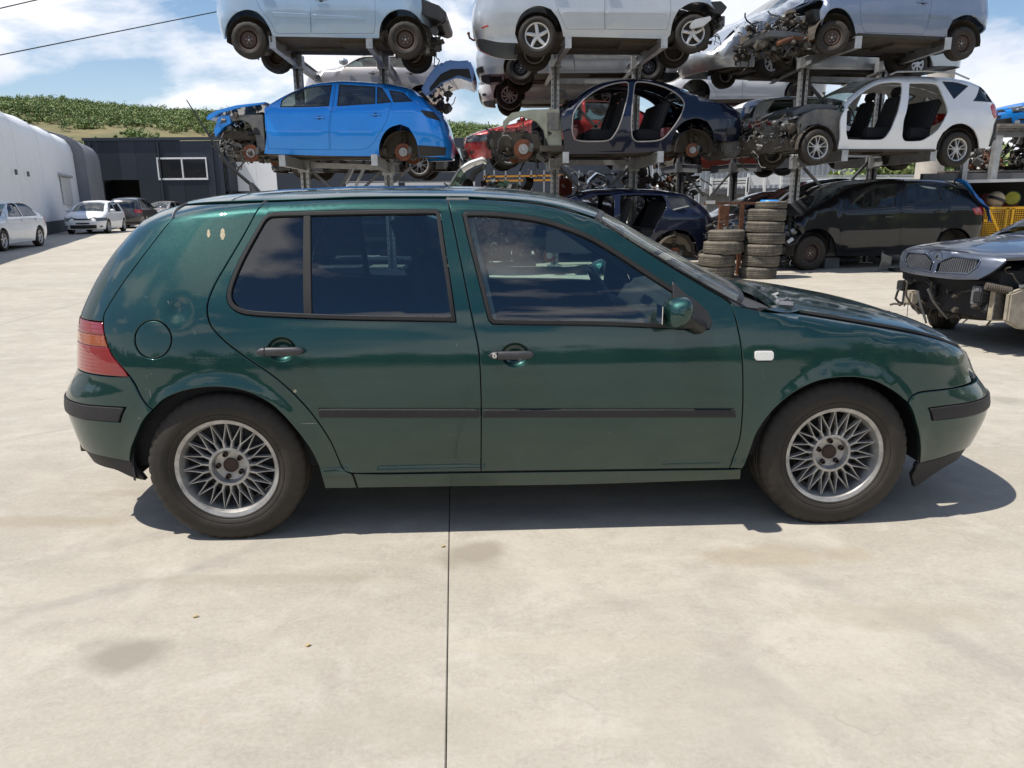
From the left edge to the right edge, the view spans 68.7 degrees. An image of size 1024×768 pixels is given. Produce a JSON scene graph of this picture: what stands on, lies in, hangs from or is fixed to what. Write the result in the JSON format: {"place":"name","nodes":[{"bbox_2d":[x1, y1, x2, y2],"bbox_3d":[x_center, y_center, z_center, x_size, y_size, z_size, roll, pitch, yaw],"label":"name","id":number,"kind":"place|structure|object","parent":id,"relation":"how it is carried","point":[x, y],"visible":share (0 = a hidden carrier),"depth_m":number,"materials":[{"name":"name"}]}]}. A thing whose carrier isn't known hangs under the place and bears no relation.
{"place":"outdoors","nodes":[
{"label":"outdoors","id":0,"kind":"place"},
{"bbox_2d":[0,0,36,8],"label":"overhead cable","id":1,"kind":"object","parent":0,"point":[17,4],"visible":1,"depth_m":39.63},
{"bbox_2d":[81,137,238,203],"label":"charcoal building","id":2,"kind":"structure","parent":0,"point":[155,169],"depth_m":53.78,"materials":[{"name":"grey metal"}]},
{"bbox_2d":[156,159,159,177],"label":"window frame","id":3,"kind":"structure","parent":2,"relation":"in","point":[156,159],"depth_m":53.71,"materials":[{"name":"white metal"}]},
{"bbox_2d":[156,157,205,158],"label":"window frame","id":4,"kind":"structure","parent":2,"relation":"in","point":[169,157],"depth_m":53.55,"materials":[{"name":"white metal"}]},
{"bbox_2d":[181,159,183,177],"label":"window frame","id":5,"kind":"structure","parent":2,"relation":"in","point":[181,159],"depth_m":53.70,"materials":[{"name":"white metal"}]},
{"bbox_2d":[158,178,208,179],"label":"window frame","id":6,"kind":"structure","parent":2,"relation":"in","point":[158,178],"depth_m":53.89,"materials":[{"name":"white metal"}]},
{"bbox_2d":[4,110,999,170],"bbox_3d":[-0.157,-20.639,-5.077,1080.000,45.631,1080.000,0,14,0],"label":"hillside","id":7,"kind":"structure","parent":0,"point":[78,134],"depth_m":255.79,"materials":[{"name":"green plant"}]},
{"bbox_2d":[0,93,502,143],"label":"hillside scrub","id":8,"kind":"object","parent":7,"relation":"on","point":[48,108],"visible":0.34,"depth_m":278.28,"materials":[{"name":"green plant"}]},
{"bbox_2d":[0,218,1023,767],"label":"yard pavement","id":9,"kind":"structure","parent":0,"point":[744,620],"depth_m":2.55,"materials":[{"name":"concrete"}]},
{"bbox_2d":[0,201,46,250],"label":"parked car","id":10,"kind":"object","parent":9,"relation":"on","point":[20,222],"visible":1,"depth_m":23.10,"materials":[{"name":"white paint"}]},
{"bbox_2d":[0,111,79,234],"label":"white hall","id":11,"kind":"structure","parent":9,"relation":"on","point":[37,171],"depth_m":32.68,"materials":[{"name":"fabric"}]},
{"bbox_2d":[0,11,216,55],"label":"overhead cable","id":12,"kind":"object","parent":11,"relation":"attached to","point":[106,33],"visible":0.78,"depth_m":40.54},
{"bbox_2d":[28,123,104,203],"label":"grey hall","id":13,"kind":"structure","parent":9,"relation":"on","point":[88,172],"depth_m":42.85,"materials":[{"name":"fabric"}]},
{"bbox_2d":[64,200,126,233],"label":"parked car","id":14,"kind":"object","parent":9,"relation":"on","point":[106,216],"visible":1,"depth_m":34.13,"materials":[{"name":"white paint"}]},
{"bbox_2d":[111,197,157,226],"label":"parked car","id":15,"kind":"object","parent":9,"relation":"on","point":[137,210],"visible":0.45,"depth_m":40.27,"materials":[{"name":"paint"}]},
{"bbox_2d":[151,201,180,212],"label":"parked car","id":16,"kind":"object","parent":9,"relation":"on","point":[162,205],"visible":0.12,"depth_m":49.83,"materials":[{"name":"silver metal"}]},
{"bbox_2d":[269,36,411,269],"bbox_3d":[-3.133,-4.736,14.581,2.167,5.000,3.613,0,14,0],"label":"car rack","id":17,"kind":"object","parent":9,"relation":"on","point":[388,168],"visible":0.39,"depth_m":14.62,"materials":[{"name":"metal"}]},
{"bbox_2d":[217,0,452,73],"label":"wrecked car","id":18,"kind":"object","parent":17,"relation":"on","point":[405,31],"visible":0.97,"depth_m":12.43,"materials":[{"name":"silver metal"}]},
{"bbox_2d":[206,60,476,170],"bbox_3d":[-3.109,-4.872,13.833,4.898,1.842,1.925,0,14,0],"label":"wrecked car","id":19,"kind":"object","parent":17,"relation":"on","point":[348,120],"visible":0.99,"depth_m":13.16,"materials":[{"name":"blue paint"}]},
{"bbox_2d":[345,169,353,184],"bbox_3d":[-3.379,-4.331,15.611,0.211,0.355,0.070,0,14,0],"label":"metal prop","id":20,"kind":"object","parent":17,"relation":"on","point":[348,179],"visible":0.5,"depth_m":15.59,"materials":[{"name":"metal"}]},
{"bbox_2d":[355,170,364,185],"bbox_3d":[-3.152,-4.344,15.609,0.267,0.433,0.070,0,14,0],"label":"metal prop","id":21,"kind":"object","parent":17,"relation":"on","point":[359,177],"visible":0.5,"depth_m":15.59,"materials":[{"name":"metal"}]},
{"bbox_2d":[271,146,463,180],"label":"wrecked car","id":22,"kind":"object","parent":17,"relation":"on","point":[425,169],"visible":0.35,"depth_m":16.42,"materials":[{"name":"black paint"}]},
{"bbox_2d":[305,54,450,113],"bbox_3d":[-2.963,-6.487,16.709,3.111,1.554,1.961,0,14,0],"label":"wrecked car","id":23,"kind":"object","parent":17,"relation":"on","point":[363,68],"visible":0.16,"depth_m":15.92,"materials":[{"name":"beige metal"}]},
{"bbox_2d":[315,215,446,255],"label":"scrapped car","id":24,"kind":"object","parent":9,"relation":"on","point":[375,231],"visible":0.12,"depth_m":16.22,"materials":[{"name":"black paint"}]},
{"bbox_2d":[449,156,487,185],"bbox_3d":[-0.919,-4.346,15.503,0.809,0.686,1.228,0,14,0],"label":"raised tailgate","id":25,"kind":"object","parent":24,"relation":"on","point":[461,170],"visible":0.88,"depth_m":15.11,"materials":[{"name":"silver metal"}]},
{"bbox_2d":[222,138,646,216],"bbox_3d":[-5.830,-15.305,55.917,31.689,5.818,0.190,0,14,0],"label":"workshop building","id":26,"kind":"structure","parent":9,"relation":"on","point":[262,177],"depth_m":55.87,"materials":[{"name":"white metal"}]},
{"bbox_2d":[223,161,257,191],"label":"roller door","id":27,"kind":"structure","parent":26,"relation":"in","point":[248,171],"depth_m":55.81,"materials":[{"name":"white metal"}]},
{"bbox_2d":[256,161,277,190],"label":"roller door","id":28,"kind":"structure","parent":26,"relation":"in","point":[266,178],"depth_m":55.85,"materials":[{"name":"white metal"}]},
{"bbox_2d":[346,181,398,186],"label":"roller door","id":29,"kind":"structure","parent":26,"relation":"in","point":[349,184],"depth_m":55.99,"materials":[{"name":"white metal"}]},
{"bbox_2d":[405,182,447,216],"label":"roller door","id":30,"kind":"structure","parent":26,"relation":"in","point":[420,183],"depth_m":55.99,"materials":[{"name":"white metal"}]},
{"bbox_2d":[444,174,539,262],"bbox_3d":[-0.468,-3.598,16.849,1.965,2.167,2.049,-7,15,-25],"label":"scrap heap","id":31,"kind":"object","parent":9,"relation":"on","point":[489,226],"visible":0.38,"depth_m":16.63,"materials":[{"name":"black metal"}]},
{"bbox_2d":[488,179,519,255],"bbox_3d":[-0.189,-4.106,18.556,0.767,1.834,0.700,0,14,0],"label":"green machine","id":32,"kind":"object","parent":9,"relation":"on","point":[507,183],"visible":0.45,"depth_m":18.05,"materials":[{"name":"metal"}]},
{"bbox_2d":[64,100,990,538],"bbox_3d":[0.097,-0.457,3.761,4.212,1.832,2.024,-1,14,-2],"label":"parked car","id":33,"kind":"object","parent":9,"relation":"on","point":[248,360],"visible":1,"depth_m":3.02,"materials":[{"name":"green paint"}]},
{"bbox_2d":[483,170,579,192],"bbox_3d":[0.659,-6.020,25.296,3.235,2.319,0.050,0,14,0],"label":"pallet racking","id":34,"kind":"object","parent":9,"relation":"on","point":[530,176],"visible":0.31,"depth_m":25.05,"materials":[{"name":"metal"}]},
{"bbox_2d":[479,200,611,259],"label":"scrapped car","id":35,"kind":"object","parent":9,"relation":"on","point":[489,251],"visible":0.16,"depth_m":17.37,"materials":[{"name":"paint"}]},
{"bbox_2d":[558,179,571,254],"bbox_3d":[1.323,-4.222,18.942,0.318,1.852,0.800,0,14,0],"label":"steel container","id":36,"kind":"object","parent":9,"relation":"on","point":[566,190],"visible":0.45,"depth_m":18.39,"materials":[{"name":"metal"}]},
{"bbox_2d":[559,165,611,203],"bbox_3d":[1.709,-4.524,19.447,1.697,2.397,1.813,-5,15,-19],"label":"scrap heap","id":37,"kind":"object","parent":9,"relation":"on","point":[590,173],"visible":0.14,"depth_m":19.43,"materials":[{"name":"grey metal"}]},
{"bbox_2d":[543,36,667,265],"bbox_3d":[1.705,-4.867,15.279,1.966,4.850,4.414,0,14,0],"label":"car rack","id":38,"kind":"object","parent":9,"relation":"on","point":[633,165],"visible":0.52,"depth_m":15.07,"materials":[{"name":"metal"}]},
{"bbox_2d":[478,74,622,115],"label":"wrecked car","id":39,"kind":"object","parent":38,"relation":"on","point":[505,99],"visible":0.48,"depth_m":17.36,"materials":[{"name":"white paint"}]},
{"bbox_2d":[456,100,670,170],"bbox_3d":[1.128,-5.500,16.619,4.766,1.444,1.783,-2,14,-5],"label":"wrecked car","id":40,"kind":"object","parent":38,"relation":"on","point":[475,146],"visible":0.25,"depth_m":15.83,"materials":[{"name":"red paint"}]},
{"bbox_2d":[475,49,679,93],"bbox_3d":[1.503,-7.234,16.420,4.602,1.444,1.783,0,14,0],"label":"wrecked car","id":41,"kind":"object","parent":38,"relation":"on","point":[514,72],"visible":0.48,"depth_m":15.74,"materials":[{"name":"silver metal"}]},
{"bbox_2d":[582,172,605,189],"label":"loose wing","id":42,"kind":"structure","parent":38,"relation":"on","point":[592,178],"depth_m":16.98,"materials":[{"name":"silver metal"}]},
{"bbox_2d":[467,0,726,71],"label":"wrecked car","id":43,"kind":"object","parent":38,"relation":"on","point":[532,34],"visible":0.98,"depth_m":12.89,"materials":[{"name":"silver metal"}]},
{"bbox_2d":[484,79,748,176],"bbox_3d":[1.929,-4.796,14.133,4.953,1.715,1.763,-2,14,-5],"label":"car shell","id":44,"kind":"object","parent":38,"relation":"on","point":[707,129],"visible":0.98,"depth_m":13.51,"materials":[{"name":"blue paint"}]},
{"bbox_2d":[523,188,713,261],"bbox_3d":[2.029,-3.066,14.420,3.541,1.349,1.790,-2,14,-5],"label":"car shell","id":45,"kind":"object","parent":9,"relation":"on","point":[681,221],"visible":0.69,"depth_m":13.78,"materials":[{"name":"blue paint"}]},
{"bbox_2d":[584,172,667,224],"bbox_3d":[2.905,-4.489,19.460,2.456,2.489,1.753,0,14,0],"label":"scrap heap","id":46,"kind":"object","parent":9,"relation":"on","point":[625,179],"visible":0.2,"depth_m":19.30,"materials":[{"name":"grey metal"}]},
{"bbox_2d":[626,166,700,233],"bbox_3d":[3.618,-4.569,19.472,2.083,2.498,2.168,0,14,0],"label":"scrap heap","id":47,"kind":"object","parent":9,"relation":"on","point":[644,178],"visible":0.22,"depth_m":18.99,"materials":[{"name":"black metal"}]},
{"bbox_2d":[656,168,711,200],"bbox_3d":[4.273,-4.698,20.066,1.597,2.252,1.705,-10,17,-33],"label":"scrap heap","id":48,"kind":"object","parent":9,"relation":"on","point":[694,192],"visible":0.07,"depth_m":19.62,"materials":[{"name":"silver metal"}]},
{"bbox_2d":[660,132,760,212],"bbox_3d":[4.916,-4.855,18.793,2.204,3.100,1.253,0,14,0],"label":"car rack","id":49,"kind":"object","parent":9,"relation":"on","point":[681,167],"visible":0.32,"depth_m":18.69,"materials":[{"name":"grey metal"}]},
{"bbox_2d":[653,156,790,177],"bbox_3d":[5.714,-6.178,19.983,3.866,1.340,1.785,0,14,0],"label":"car shell","id":50,"kind":"object","parent":49,"relation":"on","point":[706,165],"visible":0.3,"depth_m":19.28,"materials":[{"name":"red paint"}]},
{"bbox_2d":[661,76,826,106],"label":"wrecked car","id":51,"kind":"object","parent":49,"relation":"on","point":[737,92],"visible":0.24,"depth_m":18.38,"materials":[{"name":"white paint"}]},
{"bbox_2d":[697,265,734,277],"bbox_3d":[3.584,-1.980,13.190,0.638,0.212,0.638,-11,18,-34],"label":"tyre","id":52,"kind":"object","parent":9,"relation":"on","point":[725,271],"visible":0.49,"depth_m":12.91,"materials":[{"name":"rubber"}]},
{"bbox_2d":[698,253,735,266],"bbox_3d":[3.583,-2.177,13.118,0.631,0.205,0.632,2,15,9],"label":"tyre","id":53,"kind":"object","parent":52,"relation":"on","point":[713,260],"visible":0.89,"depth_m":12.87,"materials":[{"name":"rubber"}]},
{"bbox_2d":[703,241,743,254],"bbox_3d":[3.679,-2.382,13.065,0.676,0.218,0.676,-11,17,-39],"label":"tyre","id":54,"kind":"object","parent":53,"relation":"on","point":[723,247],"visible":0.94,"depth_m":12.80,"materials":[{"name":"rubber"}]},
{"bbox_2d":[708,229,744,240],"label":"tyre","id":55,"kind":"object","parent":54,"relation":"on","point":[727,235],"visible":0.99,"depth_m":12.79,"materials":[{"name":"rubber"}]},
{"bbox_2d":[695,201,755,274],"bbox_3d":[4.049,-2.711,13.875,1.387,1.338,0.887,0,14,0],"label":"rusty frame","id":56,"kind":"object","parent":9,"relation":"on","point":[723,215],"visible":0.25,"depth_m":13.61,"materials":[{"name":"black rusty steel"}]},
{"bbox_2d":[692,173,782,211],"bbox_3d":[9.100,-7.292,30.199,3.200,2.221,2.300,0,14,0],"label":"lorry body","id":57,"kind":"object","parent":9,"relation":"on","point":[720,195],"visible":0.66,"depth_m":29.00,"materials":[{"name":"grey metal"}]},
{"bbox_2d":[693,190,788,252],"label":"scrapped car","id":58,"kind":"object","parent":9,"relation":"on","point":[767,195],"visible":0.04,"depth_m":17.62,"materials":[{"name":"grey paint"}]},
{"bbox_2d":[738,265,776,278],"bbox_3d":[4.296,-1.960,13.113,0.638,0.200,0.638,-4,15,-13],"label":"tyre","id":59,"kind":"object","parent":9,"relation":"on","point":[747,272],"visible":0.88,"depth_m":12.87,"materials":[{"name":"rubber"}]},
{"bbox_2d":[741,254,779,266],"bbox_3d":[4.334,-2.158,13.079,0.638,0.200,0.638,-8,16,-31],"label":"tyre","id":60,"kind":"object","parent":59,"relation":"on","point":[760,261],"visible":0.91,"depth_m":12.82,"materials":[{"name":"rubber"}]},
{"bbox_2d":[744,243,781,255],"bbox_3d":[4.346,-2.335,12.982,0.632,0.190,0.631,6,16,27],"label":"tyre","id":61,"kind":"object","parent":60,"relation":"on","point":[762,249],"visible":0.88,"depth_m":12.73,"materials":[{"name":"rubber"}]},
{"bbox_2d":[746,232,785,243],"bbox_3d":[4.386,-2.526,12.964,0.644,0.190,0.644,4,14,15],"label":"tyre","id":62,"kind":"object","parent":61,"relation":"on","point":[765,238],"visible":0.92,"depth_m":12.70,"materials":[{"name":"rubber"}]},
{"bbox_2d":[746,221,784,232],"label":"tyre","id":63,"kind":"object","parent":62,"relation":"on","point":[765,226],"visible":0.94,"depth_m":12.68,"materials":[{"name":"rubber"}]},
{"bbox_2d":[747,209,786,220],"bbox_3d":[4.385,-2.909,12.899,0.638,0.205,0.638,-11,17,-40],"label":"tyre","id":64,"kind":"object","parent":63,"relation":"on","point":[766,214],"visible":1,"depth_m":12.64,"materials":[{"name":"rubber"}]},
{"bbox_2d":[755,201,786,208],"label":"tyre","id":65,"kind":"object","parent":64,"relation":"on","point":[771,205],"visible":0.95,"depth_m":12.60,"materials":[{"name":"rubber"}]},
{"bbox_2d":[715,178,880,257],"bbox_3d":[6.953,-3.857,17.421,4.563,1.788,2.072,-3,14,-12],"label":"scrapped car","id":66,"kind":"object","parent":9,"relation":"on","point":[807,184],"visible":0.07,"depth_m":16.80,"materials":[{"name":"black paint"}]},
{"bbox_2d":[769,3,951,265],"bbox_3d":[6.585,-4.993,15.009,2.118,5.150,4.732,0,14,0],"label":"car rack","id":67,"kind":"object","parent":9,"relation":"on","point":[871,164],"visible":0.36,"depth_m":14.87,"materials":[{"name":"metal"}]},
{"bbox_2d":[721,96,884,169],"bbox_3d":[6.937,-5.726,17.143,4.347,1.524,2.069,-4,14,-15],"label":"wrecked car","id":68,"kind":"object","parent":67,"relation":"on","point":[755,108],"visible":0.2,"depth_m":16.12,"materials":[{"name":"white paint"}]},
{"bbox_2d":[677,0,960,88],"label":"wrecked car","id":69,"kind":"object","parent":67,"relation":"on","point":[716,62],"visible":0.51,"depth_m":15.14,"materials":[{"name":"silver metal"}]},
{"bbox_2d":[732,0,987,75],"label":"wrecked car","id":70,"kind":"object","parent":67,"relation":"on","point":[890,32],"visible":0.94,"depth_m":12.71,"materials":[{"name":"silver paint"}]},
{"bbox_2d":[736,70,997,170],"bbox_3d":[6.397,-4.858,13.940,4.960,1.674,1.751,-3,14,-10],"label":"car shell","id":71,"kind":"object","parent":67,"relation":"on","point":[952,122],"visible":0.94,"depth_m":13.43,"materials":[{"name":"white paint"}]},
{"bbox_2d":[746,178,983,270],"bbox_3d":[7.157,-3.312,15.382,4.983,1.759,1.788,-4,14,-15],"label":"scrapped car","id":72,"kind":"object","parent":9,"relation":"on","point":[878,216],"visible":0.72,"depth_m":14.59,"materials":[{"name":"black paint"}]},
{"bbox_2d":[955,178,991,222],"bbox_3d":[9.265,-3.677,15.029,1.006,0.885,0.230,-4,14,-15],"label":"blue tarpaulin","id":73,"kind":"object","parent":72,"relation":"hanging from","point":[966,184],"visible":1,"depth_m":14.98,"materials":[{"name":"plastic"}]},
{"bbox_2d":[781,174,953,187],"bbox_3d":[12.504,-6.245,26.292,6.225,2.105,0.300,0,14,0],"label":"profile stack","id":74,"kind":"object","parent":9,"relation":"on","point":[785,181],"visible":0.24,"depth_m":26.00,"materials":[{"name":"metal"}]},
{"bbox_2d":[878,251,901,271],"bbox_3d":[7.499,-2.327,14.073,1.442,0.396,0.239,-3,14,-8],"label":"bumper cover","id":75,"kind":"object","parent":9,"relation":"on","point":[885,262],"visible":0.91,"depth_m":14.07,"materials":[{"name":"grey plastic"}]},
{"bbox_2d":[828,141,1012,176],"bbox_3d":[19.147,-8.478,32.369,13.259,4.393,8.214,0,14,0],"label":"hedge","id":76,"kind":"object","parent":9,"relation":"on","point":[909,169],"visible":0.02,"depth_m":29.91,"materials":[{"name":"green plant"}]},
{"bbox_2d":[914,69,955,178],"bbox_3d":[12.853,-8.879,22.555,0.840,9.000,0.840,0,14,0],"label":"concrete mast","id":77,"kind":"object","parent":9,"relation":"on","point":[931,167],"visible":0.07,"depth_m":22.75,"materials":[{"name":"beige concrete"}]},
{"bbox_2d":[890,219,1023,328],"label":"stripped car","id":78,"kind":"object","parent":9,"relation":"on","point":[950,284],"visible":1,"depth_m":6.85,"materials":[{"name":"grey metal"}]},
{"bbox_2d":[920,120,1023,229],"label":"scrap shelf","id":79,"kind":"object","parent":9,"relation":"on","point":[993,178],"visible":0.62,"depth_m":15.38,"materials":[{"name":"grey metal"}]},
{"bbox_2d":[968,147,1004,172],"bbox_3d":[9.812,-4.724,15.822,0.841,0.824,1.010,-8,16,-27],"label":"scrap heap","id":80,"kind":"object","parent":79,"relation":"on","point":[981,158],"visible":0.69,"depth_m":15.52,"materials":[{"name":"metal"}]},
{"bbox_2d":[996,102,1023,123],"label":"wrecked car","id":81,"kind":"object","parent":79,"relation":"on","point":[1009,114],"visible":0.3,"depth_m":15.88,"materials":[{"name":"blue paint"}]},
{"bbox_2d":[998,137,1023,172],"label":"engine heap","id":82,"kind":"object","parent":79,"relation":"on","point":[1016,157],"visible":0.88,"depth_m":15.78,"materials":[{"name":"grey metal"}]},
{"bbox_2d":[981,206,1023,236],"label":"crate","id":83,"kind":"object","parent":9,"relation":"on","point":[990,228],"visible":0.21,"depth_m":15.64,"materials":[{"name":"yellow paint"}]},
{"bbox_2d":[973,193,996,218],"bbox_3d":[10.245,-3.433,16.373,0.420,1.415,0.400,0,14,0],"label":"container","id":84,"kind":"object","parent":83,"relation":"in","point":[983,196],"visible":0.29,"depth_m":16.12,"materials":[{"name":"plastic"}]},
{"bbox_2d":[985,191,1005,211],"bbox_3d":[10.166,-3.824,15.761,0.366,0.440,0.368,0,14,0],"label":"plastic canister","id":85,"kind":"object","parent":83,"relation":"in","point":[995,199],"visible":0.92,"depth_m":15.65,"materials":[{"name":"beige plastic"}]},
{"bbox_2d":[996,194,1017,219],"bbox_3d":[10.634,-3.426,16.375,0.460,1.395,0.400,0,14,0],"label":"container","id":86,"kind":"object","parent":83,"relation":"in","point":[1005,205],"depth_m":16.10,"materials":[{"name":"plastic"}]},
{"bbox_2d":[1005,191,1020,204],"bbox_3d":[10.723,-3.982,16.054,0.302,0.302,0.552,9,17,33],"label":"ball","id":87,"kind":"object","parent":86,"relation":"on","point":[1012,197],"visible":0.93,"depth_m":15.83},
{"bbox_2d":[0,0,1023,158],"label":"sky","id":88,"kind":"structure","parent":0,"point":[172,63],"materials":[{"name":"blue"}]},
{"bbox_2d":[647,163,853,202],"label":"corrugated shed","id":89,"kind":"structure","parent":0,"point":[822,169],"depth_m":44.36,"materials":[{"name":"grey metal"}]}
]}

